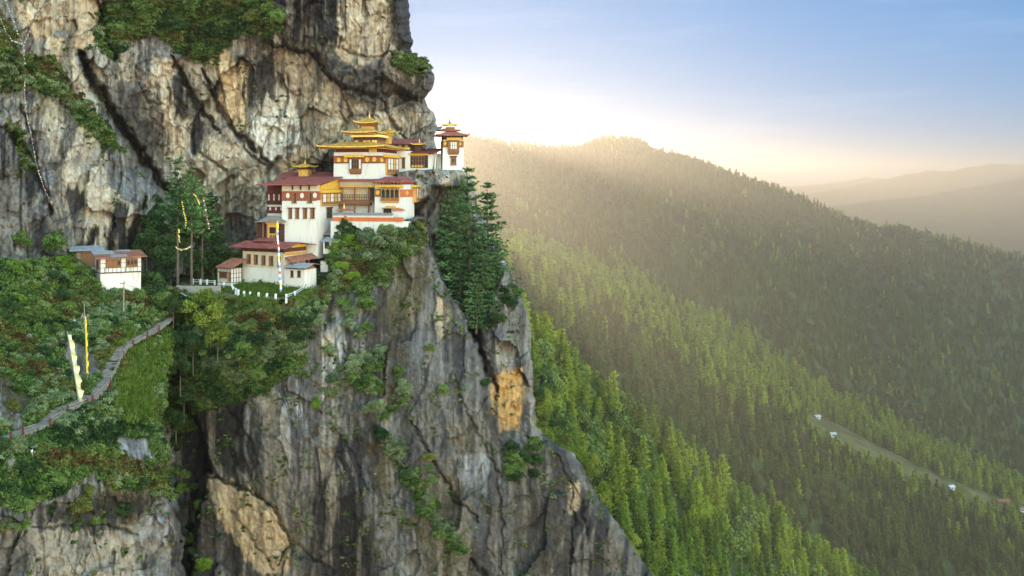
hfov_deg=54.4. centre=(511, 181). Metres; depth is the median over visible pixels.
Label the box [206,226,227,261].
broadleaf tree
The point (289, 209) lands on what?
window
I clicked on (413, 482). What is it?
shrub
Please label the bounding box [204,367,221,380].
shrub
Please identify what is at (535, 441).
shrub
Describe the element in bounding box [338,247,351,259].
shrub
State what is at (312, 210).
window
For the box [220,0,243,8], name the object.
shrub
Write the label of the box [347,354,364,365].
shrub
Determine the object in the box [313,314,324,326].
shrub
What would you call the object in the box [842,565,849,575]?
conifer
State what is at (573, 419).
conifer
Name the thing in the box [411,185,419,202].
bay window
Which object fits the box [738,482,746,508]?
conifer
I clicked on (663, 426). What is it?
conifer
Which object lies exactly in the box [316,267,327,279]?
shrub
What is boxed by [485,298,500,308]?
shrub
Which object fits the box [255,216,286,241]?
porch
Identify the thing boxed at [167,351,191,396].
broadleaf tree
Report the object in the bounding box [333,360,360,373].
shrub
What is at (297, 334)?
shrub
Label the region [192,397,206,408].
shrub
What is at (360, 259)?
shrub
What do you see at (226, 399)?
shrub
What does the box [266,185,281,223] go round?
side wing
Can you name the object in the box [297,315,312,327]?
shrub
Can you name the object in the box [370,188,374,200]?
doorway
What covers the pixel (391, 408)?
shrub
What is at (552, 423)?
shrub
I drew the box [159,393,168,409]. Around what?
shrub
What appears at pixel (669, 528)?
conifer
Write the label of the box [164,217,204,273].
broadleaf tree
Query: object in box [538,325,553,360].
conifer
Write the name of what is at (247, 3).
shrub
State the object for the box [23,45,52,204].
prayer flag string
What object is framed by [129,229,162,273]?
broadleaf tree
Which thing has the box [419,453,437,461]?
shrub
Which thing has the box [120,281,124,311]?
utility pole
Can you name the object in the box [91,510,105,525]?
shrub
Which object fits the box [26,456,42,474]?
shrub
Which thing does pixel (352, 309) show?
shrub
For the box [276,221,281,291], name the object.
prayer flagpole
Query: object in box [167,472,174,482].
shrub
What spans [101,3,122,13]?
shrub
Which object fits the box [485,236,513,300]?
conifer
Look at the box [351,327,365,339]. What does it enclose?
shrub
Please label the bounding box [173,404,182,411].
shrub
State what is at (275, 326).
broadleaf tree
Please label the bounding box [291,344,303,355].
shrub
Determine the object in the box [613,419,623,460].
conifer
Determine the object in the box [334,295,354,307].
shrub
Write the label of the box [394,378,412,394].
shrub
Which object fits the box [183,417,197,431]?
shrub
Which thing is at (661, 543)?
conifer
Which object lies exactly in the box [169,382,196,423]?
broadleaf tree
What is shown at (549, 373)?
conifer
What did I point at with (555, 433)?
conifer
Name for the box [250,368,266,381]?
shrub
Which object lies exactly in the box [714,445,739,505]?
conifer
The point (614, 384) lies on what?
conifer
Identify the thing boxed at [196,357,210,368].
shrub
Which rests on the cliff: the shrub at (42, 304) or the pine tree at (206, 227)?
the pine tree at (206, 227)
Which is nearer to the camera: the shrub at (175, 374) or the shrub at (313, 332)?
the shrub at (313, 332)
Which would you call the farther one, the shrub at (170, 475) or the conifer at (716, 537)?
the conifer at (716, 537)
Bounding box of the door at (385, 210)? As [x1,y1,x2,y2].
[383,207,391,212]
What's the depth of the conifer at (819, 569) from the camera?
494.42 m
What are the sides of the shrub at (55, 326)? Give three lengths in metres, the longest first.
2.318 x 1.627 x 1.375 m
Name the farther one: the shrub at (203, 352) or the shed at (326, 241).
the shed at (326, 241)
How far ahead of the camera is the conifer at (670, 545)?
412.43 m
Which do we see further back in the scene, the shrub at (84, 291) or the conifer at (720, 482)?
the conifer at (720, 482)
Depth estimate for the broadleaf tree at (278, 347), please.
133.01 m
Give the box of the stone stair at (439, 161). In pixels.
[434,153,441,169]
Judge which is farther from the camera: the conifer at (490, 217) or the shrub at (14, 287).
the conifer at (490, 217)
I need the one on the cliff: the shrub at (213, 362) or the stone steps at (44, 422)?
the shrub at (213, 362)
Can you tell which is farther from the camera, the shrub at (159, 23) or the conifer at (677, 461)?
the conifer at (677, 461)
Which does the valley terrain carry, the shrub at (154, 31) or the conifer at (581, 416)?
the conifer at (581, 416)
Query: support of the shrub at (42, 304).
on the hillside
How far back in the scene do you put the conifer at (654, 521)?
409.10 m
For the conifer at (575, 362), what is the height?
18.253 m
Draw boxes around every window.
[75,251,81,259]
[106,259,120,267]
[126,258,137,266]
[218,271,227,278]
[246,254,250,263]
[253,255,258,264]
[261,255,265,264]
[268,256,272,265]
[288,208,292,218]
[290,270,293,277]
[292,193,296,202]
[294,208,299,218]
[297,270,300,277]
[302,208,307,218]
[307,193,311,202]
[309,208,314,218]
[320,189,343,205]
[326,207,332,217]
[344,155,364,173]
[376,185,402,202]
[383,155,400,174]
[401,157,405,167]
[408,153,427,167]
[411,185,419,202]
[446,137,461,154]
[450,156,456,164]
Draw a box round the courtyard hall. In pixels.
[338,176,419,218]
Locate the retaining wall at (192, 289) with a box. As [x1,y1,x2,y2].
[176,285,220,296]
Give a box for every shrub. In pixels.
[0,67,8,74]
[0,79,12,87]
[0,299,19,314]
[0,437,10,452]
[0,517,20,532]
[3,314,17,322]
[4,283,18,295]
[4,339,22,351]
[4,397,22,412]
[6,260,24,274]
[7,52,15,61]
[9,434,28,453]
[10,230,33,246]
[10,382,30,395]
[12,79,26,87]
[13,358,28,366]
[15,458,29,471]
[15,515,31,531]
[16,294,25,301]
[16,319,29,330]
[17,308,34,321]
[19,258,31,267]
[19,275,42,289]
[19,499,34,512]
[20,342,38,354]
[21,369,36,377]
[22,63,36,72]
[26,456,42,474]
[27,294,37,305]
[30,322,49,336]
[31,310,47,322]
[32,78,50,92]
[32,265,47,277]
[32,296,53,313]
[32,344,52,354]
[35,481,52,496]
[41,229,68,251]
[46,269,64,279]
[47,359,61,367]
[48,361,58,368]
[48,466,61,477]
[48,504,57,513]
[49,304,65,319]
[49,322,64,330]
[49,340,61,347]
[52,287,73,300]
[52,424,75,439]
[55,255,75,273]
[57,277,70,287]
[57,438,67,446]
[59,76,69,83]
[61,301,78,312]
[63,369,72,376]
[67,495,94,513]
[68,289,78,297]
[70,264,84,274]
[72,516,85,524]
[73,447,89,458]
[76,420,87,430]
[77,288,92,299]
[78,307,90,313]
[82,483,96,500]
[84,277,101,288]
[86,111,97,117]
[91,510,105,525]
[93,290,113,301]
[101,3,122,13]
[103,474,116,484]
[105,23,127,36]
[108,448,120,458]
[116,502,132,515]
[127,287,146,301]
[132,477,149,492]
[141,269,167,294]
[143,455,159,469]
[147,436,163,455]
[148,290,173,307]
[149,0,158,6]
[149,487,164,496]
[150,427,158,435]
[151,25,161,34]
[155,10,173,27]
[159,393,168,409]
[160,436,167,447]
[164,453,172,463]
[167,19,189,31]
[167,383,171,392]
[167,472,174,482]
[168,369,181,378]
[169,433,182,442]
[170,464,181,473]
[171,433,185,444]
[171,442,183,451]
[172,424,185,432]
[173,342,194,356]
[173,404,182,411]
[174,482,189,493]
[177,375,195,390]
[178,324,192,335]
[178,469,192,478]
[179,500,186,508]
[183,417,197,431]
[185,31,200,42]
[185,406,194,416]
[185,521,194,529]
[186,532,194,542]
[186,547,195,555]
[187,42,207,58]
[188,364,202,373]
[188,483,200,490]
[189,354,201,363]
[190,339,213,355]
[191,566,202,575]
[192,322,209,336]
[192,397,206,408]
[193,499,202,510]
[195,377,207,385]
[195,557,212,571]
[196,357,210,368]
[197,24,210,34]
[202,385,221,398]
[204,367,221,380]
[205,347,219,356]
[206,22,231,40]
[208,355,230,370]
[211,380,227,387]
[213,341,226,351]
[216,391,240,405]
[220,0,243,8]
[220,368,234,375]
[221,383,240,393]
[227,324,236,335]
[230,340,257,356]
[230,360,243,367]
[233,371,247,383]
[234,329,248,339]
[241,318,257,330]
[242,0,255,6]
[242,9,264,23]
[245,331,267,345]
[246,355,262,364]
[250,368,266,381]
[259,3,279,13]
[259,346,276,358]
[260,320,272,331]
[263,358,281,372]
[268,9,285,22]
[271,334,280,340]
[280,314,301,328]
[286,328,311,342]
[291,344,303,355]
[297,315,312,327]
[306,329,315,339]
[311,396,322,408]
[313,301,327,313]
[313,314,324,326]
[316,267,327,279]
[319,384,340,397]
[321,280,331,287]
[321,343,337,354]
[324,253,339,262]
[325,372,342,383]
[326,239,341,253]
[326,269,342,280]
[333,261,348,269]
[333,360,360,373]
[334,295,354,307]
[337,379,348,385]
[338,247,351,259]
[339,233,358,245]
[340,305,359,318]
[340,317,356,329]
[341,271,362,280]
[345,369,359,384]
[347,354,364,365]
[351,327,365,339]
[352,282,371,297]
[353,243,366,251]
[353,255,367,262]
[353,373,371,391]
[354,227,370,240]
[355,295,376,310]
[358,372,380,385]
[359,321,374,331]
[360,350,372,358]
[361,362,375,371]
[361,401,377,413]
[363,380,377,395]
[364,349,385,365]
[368,264,391,283]
[369,399,385,411]
[371,381,384,393]
[371,425,388,440]
[372,344,388,353]
[372,361,385,371]
[375,411,388,421]
[376,224,395,234]
[376,277,390,288]
[378,245,397,256]
[381,254,398,269]
[382,442,394,456]
[384,226,404,241]
[384,432,392,440]
[385,403,399,413]
[387,438,408,453]
[390,451,405,459]
[392,365,405,376]
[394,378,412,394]
[398,223,419,237]
[398,468,416,481]
[399,395,410,405]
[401,477,419,489]
[404,248,414,257]
[409,469,419,477]
[410,492,422,504]
[412,465,422,474]
[412,480,426,494]
[413,245,424,255]
[413,506,433,518]
[415,480,427,491]
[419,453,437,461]
[420,491,433,501]
[424,343,435,351]
[424,463,434,471]
[426,475,438,485]
[426,509,440,522]
[427,499,435,509]
[430,517,450,529]
[432,499,442,509]
[432,528,444,538]
[436,384,450,394]
[440,531,451,540]
[444,541,467,556]
[445,520,457,531]
[451,531,465,543]
[480,378,491,386]
[481,317,496,327]
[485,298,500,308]
[489,311,507,321]
[492,287,511,298]
[500,295,518,306]
[502,440,520,453]
[502,449,524,466]
[502,462,516,475]
[506,470,525,481]
[511,285,524,297]
[515,463,526,471]
[519,450,532,463]
[525,435,545,451]
[527,469,540,477]
[529,453,544,465]
[533,365,544,375]
[534,388,544,397]
[535,397,544,406]
[537,413,548,421]
[548,419,557,427]
[556,418,567,428]
[558,433,571,445]
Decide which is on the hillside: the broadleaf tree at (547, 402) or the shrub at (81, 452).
the shrub at (81, 452)
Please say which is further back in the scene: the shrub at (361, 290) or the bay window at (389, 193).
the bay window at (389, 193)
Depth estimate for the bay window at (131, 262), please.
126.82 m
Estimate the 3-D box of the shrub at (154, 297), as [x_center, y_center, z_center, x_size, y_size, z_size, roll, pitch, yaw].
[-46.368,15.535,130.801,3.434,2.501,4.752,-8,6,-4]
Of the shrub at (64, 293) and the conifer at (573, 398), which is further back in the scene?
the conifer at (573, 398)
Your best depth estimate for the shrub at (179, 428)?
142.68 m
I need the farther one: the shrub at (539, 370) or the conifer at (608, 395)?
the conifer at (608, 395)
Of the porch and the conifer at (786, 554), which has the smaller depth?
the porch
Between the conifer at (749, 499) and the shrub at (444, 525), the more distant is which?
the conifer at (749, 499)
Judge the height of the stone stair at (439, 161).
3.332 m
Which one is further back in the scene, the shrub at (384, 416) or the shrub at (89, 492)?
the shrub at (384, 416)
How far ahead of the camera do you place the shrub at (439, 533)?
136.56 m
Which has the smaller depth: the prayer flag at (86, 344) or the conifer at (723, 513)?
the prayer flag at (86, 344)
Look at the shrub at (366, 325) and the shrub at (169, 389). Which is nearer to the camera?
the shrub at (169, 389)
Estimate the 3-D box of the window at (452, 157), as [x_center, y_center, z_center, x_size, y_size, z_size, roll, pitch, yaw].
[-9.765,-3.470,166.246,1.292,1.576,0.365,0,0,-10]
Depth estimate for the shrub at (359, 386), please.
136.41 m
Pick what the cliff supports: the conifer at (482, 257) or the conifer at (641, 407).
the conifer at (482, 257)
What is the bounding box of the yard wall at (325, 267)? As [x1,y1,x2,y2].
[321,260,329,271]
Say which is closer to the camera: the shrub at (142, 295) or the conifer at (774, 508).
the shrub at (142, 295)
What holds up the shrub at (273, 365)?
on the cliff
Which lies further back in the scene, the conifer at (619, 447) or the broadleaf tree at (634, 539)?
the conifer at (619, 447)
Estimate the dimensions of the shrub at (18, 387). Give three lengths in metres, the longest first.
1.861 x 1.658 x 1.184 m
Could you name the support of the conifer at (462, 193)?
on the cliff
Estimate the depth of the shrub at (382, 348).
139.55 m
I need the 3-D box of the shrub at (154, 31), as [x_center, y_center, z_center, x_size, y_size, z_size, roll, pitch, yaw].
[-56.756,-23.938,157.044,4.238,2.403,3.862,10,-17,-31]
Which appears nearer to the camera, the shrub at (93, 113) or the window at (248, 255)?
the shrub at (93, 113)
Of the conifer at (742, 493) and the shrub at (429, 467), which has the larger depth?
the conifer at (742, 493)
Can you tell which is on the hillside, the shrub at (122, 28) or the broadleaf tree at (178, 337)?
the broadleaf tree at (178, 337)
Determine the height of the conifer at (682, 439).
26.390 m
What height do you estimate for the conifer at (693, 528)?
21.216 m
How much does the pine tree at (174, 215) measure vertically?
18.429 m
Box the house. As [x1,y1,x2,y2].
[229,238,317,285]
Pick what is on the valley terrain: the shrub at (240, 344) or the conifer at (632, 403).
the conifer at (632, 403)
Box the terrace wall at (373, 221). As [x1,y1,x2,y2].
[331,213,411,242]
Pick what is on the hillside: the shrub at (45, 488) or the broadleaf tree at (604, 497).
the shrub at (45, 488)
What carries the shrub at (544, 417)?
on the cliff
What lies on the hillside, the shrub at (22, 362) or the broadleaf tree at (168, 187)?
the shrub at (22, 362)
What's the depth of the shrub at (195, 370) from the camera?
133.86 m
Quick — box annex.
[69,245,103,266]
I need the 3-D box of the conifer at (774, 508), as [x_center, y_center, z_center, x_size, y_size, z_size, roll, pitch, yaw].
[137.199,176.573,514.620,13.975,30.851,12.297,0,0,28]
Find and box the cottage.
[90,249,146,291]
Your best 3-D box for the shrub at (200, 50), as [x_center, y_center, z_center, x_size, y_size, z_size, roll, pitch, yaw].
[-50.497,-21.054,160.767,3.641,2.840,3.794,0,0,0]
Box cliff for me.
[0,0,651,575]
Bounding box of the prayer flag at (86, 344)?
[84,304,88,373]
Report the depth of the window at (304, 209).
149.28 m
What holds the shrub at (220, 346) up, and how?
on the cliff
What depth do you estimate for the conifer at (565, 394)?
391.39 m
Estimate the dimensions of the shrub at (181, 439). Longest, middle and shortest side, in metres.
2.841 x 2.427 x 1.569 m
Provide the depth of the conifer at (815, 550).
502.05 m
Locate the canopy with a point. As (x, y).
(343, 209)
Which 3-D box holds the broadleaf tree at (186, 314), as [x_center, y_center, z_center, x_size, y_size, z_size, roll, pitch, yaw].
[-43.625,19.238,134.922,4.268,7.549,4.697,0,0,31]
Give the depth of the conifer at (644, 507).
403.36 m
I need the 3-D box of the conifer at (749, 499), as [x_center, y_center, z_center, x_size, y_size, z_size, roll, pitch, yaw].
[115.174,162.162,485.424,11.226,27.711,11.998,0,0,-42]
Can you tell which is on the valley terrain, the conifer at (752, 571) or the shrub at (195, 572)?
the conifer at (752, 571)
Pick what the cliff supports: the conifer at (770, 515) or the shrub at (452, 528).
the shrub at (452, 528)
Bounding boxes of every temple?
[256,161,343,258]
[316,111,408,184]
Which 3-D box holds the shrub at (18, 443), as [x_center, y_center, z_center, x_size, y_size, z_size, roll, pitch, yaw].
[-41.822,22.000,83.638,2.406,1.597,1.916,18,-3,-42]
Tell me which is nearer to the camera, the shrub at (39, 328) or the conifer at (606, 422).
the shrub at (39, 328)
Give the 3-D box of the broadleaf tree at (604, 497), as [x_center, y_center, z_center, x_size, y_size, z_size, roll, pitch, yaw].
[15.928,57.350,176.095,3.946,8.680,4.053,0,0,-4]
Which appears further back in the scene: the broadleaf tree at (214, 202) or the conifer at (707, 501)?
the conifer at (707, 501)
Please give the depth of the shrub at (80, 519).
88.99 m
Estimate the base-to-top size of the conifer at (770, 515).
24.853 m
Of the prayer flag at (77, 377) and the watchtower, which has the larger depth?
the watchtower
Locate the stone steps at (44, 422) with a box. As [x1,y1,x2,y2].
[0,306,175,440]
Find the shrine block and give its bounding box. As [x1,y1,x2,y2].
[391,208,405,219]
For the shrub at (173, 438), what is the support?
on the cliff
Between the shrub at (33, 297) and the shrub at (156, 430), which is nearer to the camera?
the shrub at (156, 430)
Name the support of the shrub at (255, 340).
on the cliff
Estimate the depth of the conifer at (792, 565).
481.09 m
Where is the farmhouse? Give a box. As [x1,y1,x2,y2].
[996,499,1009,503]
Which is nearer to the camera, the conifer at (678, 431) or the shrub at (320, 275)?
the shrub at (320, 275)
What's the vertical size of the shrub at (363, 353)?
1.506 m
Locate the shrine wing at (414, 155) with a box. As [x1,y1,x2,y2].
[390,138,441,171]
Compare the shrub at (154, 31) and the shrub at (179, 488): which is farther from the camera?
the shrub at (154, 31)
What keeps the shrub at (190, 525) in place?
on the cliff
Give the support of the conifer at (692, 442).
on the valley terrain
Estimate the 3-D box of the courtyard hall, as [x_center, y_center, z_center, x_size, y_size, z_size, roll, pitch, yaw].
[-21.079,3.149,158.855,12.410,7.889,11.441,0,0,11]
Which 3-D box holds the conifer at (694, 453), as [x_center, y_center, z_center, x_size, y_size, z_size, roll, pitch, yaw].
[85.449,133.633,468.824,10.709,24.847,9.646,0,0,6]
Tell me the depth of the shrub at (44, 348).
104.79 m
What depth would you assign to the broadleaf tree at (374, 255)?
146.32 m
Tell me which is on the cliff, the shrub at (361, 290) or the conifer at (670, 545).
the shrub at (361, 290)
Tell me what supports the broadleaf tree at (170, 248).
on the hillside
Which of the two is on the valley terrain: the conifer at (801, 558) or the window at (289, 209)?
the conifer at (801, 558)
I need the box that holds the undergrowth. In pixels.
[0,0,653,575]
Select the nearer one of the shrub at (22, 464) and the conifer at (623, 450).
the shrub at (22, 464)
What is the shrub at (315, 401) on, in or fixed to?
on the cliff
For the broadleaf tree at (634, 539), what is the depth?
177.36 m
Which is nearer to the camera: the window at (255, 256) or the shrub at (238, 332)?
the shrub at (238, 332)
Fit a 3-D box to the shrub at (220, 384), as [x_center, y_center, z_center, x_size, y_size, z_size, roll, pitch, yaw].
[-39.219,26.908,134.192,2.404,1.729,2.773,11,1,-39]
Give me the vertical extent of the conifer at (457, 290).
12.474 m
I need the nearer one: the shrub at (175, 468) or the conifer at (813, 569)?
the shrub at (175, 468)
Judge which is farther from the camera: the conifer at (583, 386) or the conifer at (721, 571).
the conifer at (721, 571)
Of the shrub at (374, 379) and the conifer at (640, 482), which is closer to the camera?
the shrub at (374, 379)
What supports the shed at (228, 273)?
on the cliff
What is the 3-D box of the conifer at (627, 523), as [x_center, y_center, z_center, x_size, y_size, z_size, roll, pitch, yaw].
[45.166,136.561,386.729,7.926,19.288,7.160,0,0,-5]
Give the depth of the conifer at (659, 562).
401.48 m
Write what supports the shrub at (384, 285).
on the cliff
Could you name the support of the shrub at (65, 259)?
on the hillside
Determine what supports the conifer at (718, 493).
on the valley terrain
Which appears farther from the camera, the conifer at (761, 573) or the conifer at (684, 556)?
the conifer at (761, 573)
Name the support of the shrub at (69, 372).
on the hillside
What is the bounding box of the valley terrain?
[465,140,1023,575]
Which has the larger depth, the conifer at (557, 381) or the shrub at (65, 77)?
the conifer at (557, 381)
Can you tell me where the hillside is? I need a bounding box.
[0,286,183,575]
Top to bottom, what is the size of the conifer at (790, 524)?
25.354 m
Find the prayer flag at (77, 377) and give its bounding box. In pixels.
[67,331,83,401]
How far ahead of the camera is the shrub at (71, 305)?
116.35 m
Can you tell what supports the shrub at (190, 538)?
on the cliff
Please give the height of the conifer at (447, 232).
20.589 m
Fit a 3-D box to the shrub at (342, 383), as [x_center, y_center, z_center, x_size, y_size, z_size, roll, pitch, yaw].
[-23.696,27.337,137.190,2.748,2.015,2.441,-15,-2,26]
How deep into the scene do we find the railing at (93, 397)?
98.66 m
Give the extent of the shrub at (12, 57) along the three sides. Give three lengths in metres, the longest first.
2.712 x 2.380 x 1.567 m
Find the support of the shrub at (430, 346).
on the cliff
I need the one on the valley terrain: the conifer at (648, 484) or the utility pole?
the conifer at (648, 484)
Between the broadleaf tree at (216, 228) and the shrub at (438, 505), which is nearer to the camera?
the shrub at (438, 505)
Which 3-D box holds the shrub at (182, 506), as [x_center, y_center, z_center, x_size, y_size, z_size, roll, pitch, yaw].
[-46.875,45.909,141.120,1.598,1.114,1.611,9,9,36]
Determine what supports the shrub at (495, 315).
on the cliff
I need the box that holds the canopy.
[335,206,355,212]
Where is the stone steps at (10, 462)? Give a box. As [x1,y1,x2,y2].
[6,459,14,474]
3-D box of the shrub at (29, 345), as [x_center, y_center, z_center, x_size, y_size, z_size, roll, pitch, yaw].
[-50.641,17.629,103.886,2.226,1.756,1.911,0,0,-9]
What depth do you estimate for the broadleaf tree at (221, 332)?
130.59 m
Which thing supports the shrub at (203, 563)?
on the cliff
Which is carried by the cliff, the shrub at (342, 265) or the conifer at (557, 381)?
the shrub at (342, 265)
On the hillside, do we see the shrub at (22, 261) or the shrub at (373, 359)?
the shrub at (22, 261)
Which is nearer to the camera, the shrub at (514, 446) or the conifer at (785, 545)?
the shrub at (514, 446)
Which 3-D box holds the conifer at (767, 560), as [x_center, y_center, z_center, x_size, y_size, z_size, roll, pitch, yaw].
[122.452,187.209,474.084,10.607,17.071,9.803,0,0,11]
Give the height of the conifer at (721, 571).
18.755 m
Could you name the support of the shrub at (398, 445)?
on the cliff
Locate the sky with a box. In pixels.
[408,0,1023,186]
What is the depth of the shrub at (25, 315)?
109.45 m
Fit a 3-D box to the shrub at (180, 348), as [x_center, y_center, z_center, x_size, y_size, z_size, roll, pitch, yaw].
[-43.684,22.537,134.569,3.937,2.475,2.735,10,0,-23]
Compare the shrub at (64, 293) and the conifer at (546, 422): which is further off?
the conifer at (546, 422)
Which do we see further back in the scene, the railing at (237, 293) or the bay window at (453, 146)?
the bay window at (453, 146)
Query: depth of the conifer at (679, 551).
416.18 m
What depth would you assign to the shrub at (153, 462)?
101.89 m
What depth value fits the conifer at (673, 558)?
405.75 m
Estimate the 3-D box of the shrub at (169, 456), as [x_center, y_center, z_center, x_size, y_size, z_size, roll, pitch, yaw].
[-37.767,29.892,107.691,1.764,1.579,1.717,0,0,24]
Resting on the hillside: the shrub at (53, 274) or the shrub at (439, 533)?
the shrub at (53, 274)
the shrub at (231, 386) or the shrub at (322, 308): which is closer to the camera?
the shrub at (231, 386)
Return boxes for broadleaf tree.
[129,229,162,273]
[139,205,175,268]
[143,193,163,209]
[149,231,190,285]
[151,259,179,280]
[163,294,184,328]
[164,184,186,200]
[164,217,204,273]
[165,328,182,365]
[165,410,187,443]
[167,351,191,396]
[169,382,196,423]
[171,295,204,326]
[173,197,194,218]
[179,287,226,360]
[180,330,206,374]
[183,247,213,281]
[193,208,226,247]
[194,235,230,278]
[198,192,221,211]
[204,321,231,361]
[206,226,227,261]
[217,308,231,322]
[260,325,277,344]
[273,325,301,372]
[353,227,392,265]
[381,224,406,271]
[536,392,552,431]
[580,452,602,483]
[594,481,612,507]
[625,532,643,555]
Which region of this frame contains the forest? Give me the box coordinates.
[463,130,1023,575]
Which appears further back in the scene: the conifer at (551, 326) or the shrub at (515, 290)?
the conifer at (551, 326)
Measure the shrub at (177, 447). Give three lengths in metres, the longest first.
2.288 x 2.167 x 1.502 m
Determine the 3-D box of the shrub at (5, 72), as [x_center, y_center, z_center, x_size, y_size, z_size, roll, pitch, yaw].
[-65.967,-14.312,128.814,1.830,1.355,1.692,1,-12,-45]
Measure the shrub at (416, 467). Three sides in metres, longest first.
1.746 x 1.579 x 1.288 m
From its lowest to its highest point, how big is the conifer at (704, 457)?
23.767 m
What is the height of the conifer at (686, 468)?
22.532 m
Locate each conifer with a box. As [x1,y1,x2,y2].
[434,179,473,290]
[434,189,456,271]
[437,166,496,322]
[441,170,473,272]
[444,236,475,308]
[456,182,521,296]
[462,273,492,333]
[463,231,500,329]
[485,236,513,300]
[533,339,555,377]
[533,373,545,432]
[533,385,550,434]
[537,397,549,437]
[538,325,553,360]
[539,301,555,347]
[541,375,565,408]
[543,364,562,384]
[543,387,551,419]
[548,317,555,354]
[548,356,560,397]
[548,383,557,420]
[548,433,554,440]
[549,407,572,441]
[551,385,562,430]
[551,417,557,442]
[554,325,573,377]
[556,425,566,448]
[557,332,577,397]
[560,376,570,410]
[565,409,575,450]
[566,394,582,436]
[568,401,578,440]
[569,408,579,451]
[571,396,580,429]
[572,347,581,383]
[572,430,580,461]
[575,405,590,434]
[576,383,592,418]
[576,391,591,431]
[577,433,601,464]
[578,361,584,380]
[578,432,591,469]
[580,421,608,446]
[583,365,592,392]
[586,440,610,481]
[589,416,603,441]
[601,379,616,429]
[601,406,634,442]
[602,412,613,456]
[603,371,623,411]
[605,422,617,471]
[606,462,628,518]
[606,504,614,519]
[612,450,630,501]
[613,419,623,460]
[614,442,627,491]
[615,432,631,470]
[615,507,625,533]
[618,393,638,420]
[621,505,626,531]
[622,494,633,533]
[623,430,632,463]
[623,445,633,500]
[623,508,637,542]
[627,467,647,516]
[627,468,634,496]
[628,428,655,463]
[628,490,641,535]
[629,487,640,537]
[633,390,649,433]
[633,430,653,488]
[634,461,645,490]
[635,501,650,549]
[637,469,648,508]
[637,516,650,561]
[638,475,647,513]
[639,492,650,534]
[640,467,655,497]
[641,532,650,565]
[643,460,654,500]
[643,550,651,570]
[647,437,661,493]
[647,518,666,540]
[648,406,660,454]
[648,541,660,575]
[649,404,661,452]
[653,479,667,522]
[653,495,663,531]
[653,520,668,569]
[654,458,659,479]
[654,538,664,575]
[660,417,676,459]
[661,420,667,437]
[661,477,677,522]
[664,418,677,469]
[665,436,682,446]
[665,521,679,558]
[665,527,683,574]
[665,549,679,575]
[665,561,675,575]
[668,537,673,559]
[670,447,685,487]
[676,428,693,464]
[676,429,684,459]
[676,537,684,572]
[679,541,690,575]
[679,557,684,575]
[681,449,693,494]
[682,478,699,517]
[687,446,694,479]
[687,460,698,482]
[688,434,702,469]
[688,514,702,560]
[690,439,704,481]
[692,468,709,519]
[697,527,708,570]
[698,487,713,535]
[699,447,711,495]
[701,461,714,505]
[703,517,716,561]
[704,454,713,489]
[706,555,718,575]
[710,458,715,473]
[710,472,725,516]
[711,462,726,503]
[711,518,722,559]
[713,468,725,505]
[713,547,725,575]
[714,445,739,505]
[717,566,724,575]
[718,507,730,553]
[718,514,728,547]
[721,511,734,555]
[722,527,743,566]
[729,481,740,520]
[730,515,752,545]
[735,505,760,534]
[735,562,743,575]
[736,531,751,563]
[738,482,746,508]
[743,486,760,538]
[747,555,757,575]
[755,493,772,533]
[758,564,764,575]
[762,533,773,558]
[763,538,774,575]
[763,556,780,575]
[768,563,775,575]
[769,498,777,540]
[769,507,774,524]
[770,493,793,543]
[773,512,790,544]
[773,517,794,564]
[773,533,786,566]
[775,505,790,543]
[775,545,788,575]
[783,536,792,566]
[783,550,789,565]
[784,566,796,575]
[787,512,793,529]
[788,552,798,575]
[798,551,805,575]
[807,540,823,575]
[807,541,819,566]
[807,562,827,575]
[814,534,826,564]
[814,563,825,575]
[831,547,842,574]
[838,547,849,574]
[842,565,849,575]
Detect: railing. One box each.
[10,325,159,441]
[193,278,215,284]
[223,282,303,302]
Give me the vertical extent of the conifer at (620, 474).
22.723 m
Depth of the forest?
1300.88 m
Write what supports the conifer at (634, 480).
on the valley terrain
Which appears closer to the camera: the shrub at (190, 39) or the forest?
the shrub at (190, 39)
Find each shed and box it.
[216,258,247,285]
[283,262,321,288]
[321,237,340,253]
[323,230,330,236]
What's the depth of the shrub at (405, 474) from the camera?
136.17 m
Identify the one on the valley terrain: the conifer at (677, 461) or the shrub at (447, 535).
the conifer at (677, 461)
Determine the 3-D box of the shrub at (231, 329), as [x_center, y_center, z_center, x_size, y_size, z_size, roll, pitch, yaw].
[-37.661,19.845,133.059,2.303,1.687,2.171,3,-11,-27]
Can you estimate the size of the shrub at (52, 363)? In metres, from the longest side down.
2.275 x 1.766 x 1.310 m
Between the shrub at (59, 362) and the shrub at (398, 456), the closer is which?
the shrub at (59, 362)
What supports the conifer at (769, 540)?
on the valley terrain
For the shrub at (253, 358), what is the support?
on the cliff
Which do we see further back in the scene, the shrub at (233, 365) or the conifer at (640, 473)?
the conifer at (640, 473)
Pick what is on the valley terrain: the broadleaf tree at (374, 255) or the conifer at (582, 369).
the conifer at (582, 369)
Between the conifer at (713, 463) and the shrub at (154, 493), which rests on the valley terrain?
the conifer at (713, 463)
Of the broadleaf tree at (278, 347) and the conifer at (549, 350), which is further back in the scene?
the conifer at (549, 350)
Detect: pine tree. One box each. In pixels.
[155,159,193,285]
[170,168,211,285]
[189,185,223,280]
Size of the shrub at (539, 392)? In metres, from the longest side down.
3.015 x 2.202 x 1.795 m
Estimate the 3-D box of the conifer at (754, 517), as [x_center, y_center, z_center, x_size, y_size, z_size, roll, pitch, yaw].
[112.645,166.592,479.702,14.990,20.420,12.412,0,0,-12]
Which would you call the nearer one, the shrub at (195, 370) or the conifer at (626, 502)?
the shrub at (195, 370)
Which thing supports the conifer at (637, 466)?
on the valley terrain
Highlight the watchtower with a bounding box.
[428,119,469,170]
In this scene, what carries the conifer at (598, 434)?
on the valley terrain
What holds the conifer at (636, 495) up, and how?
on the valley terrain

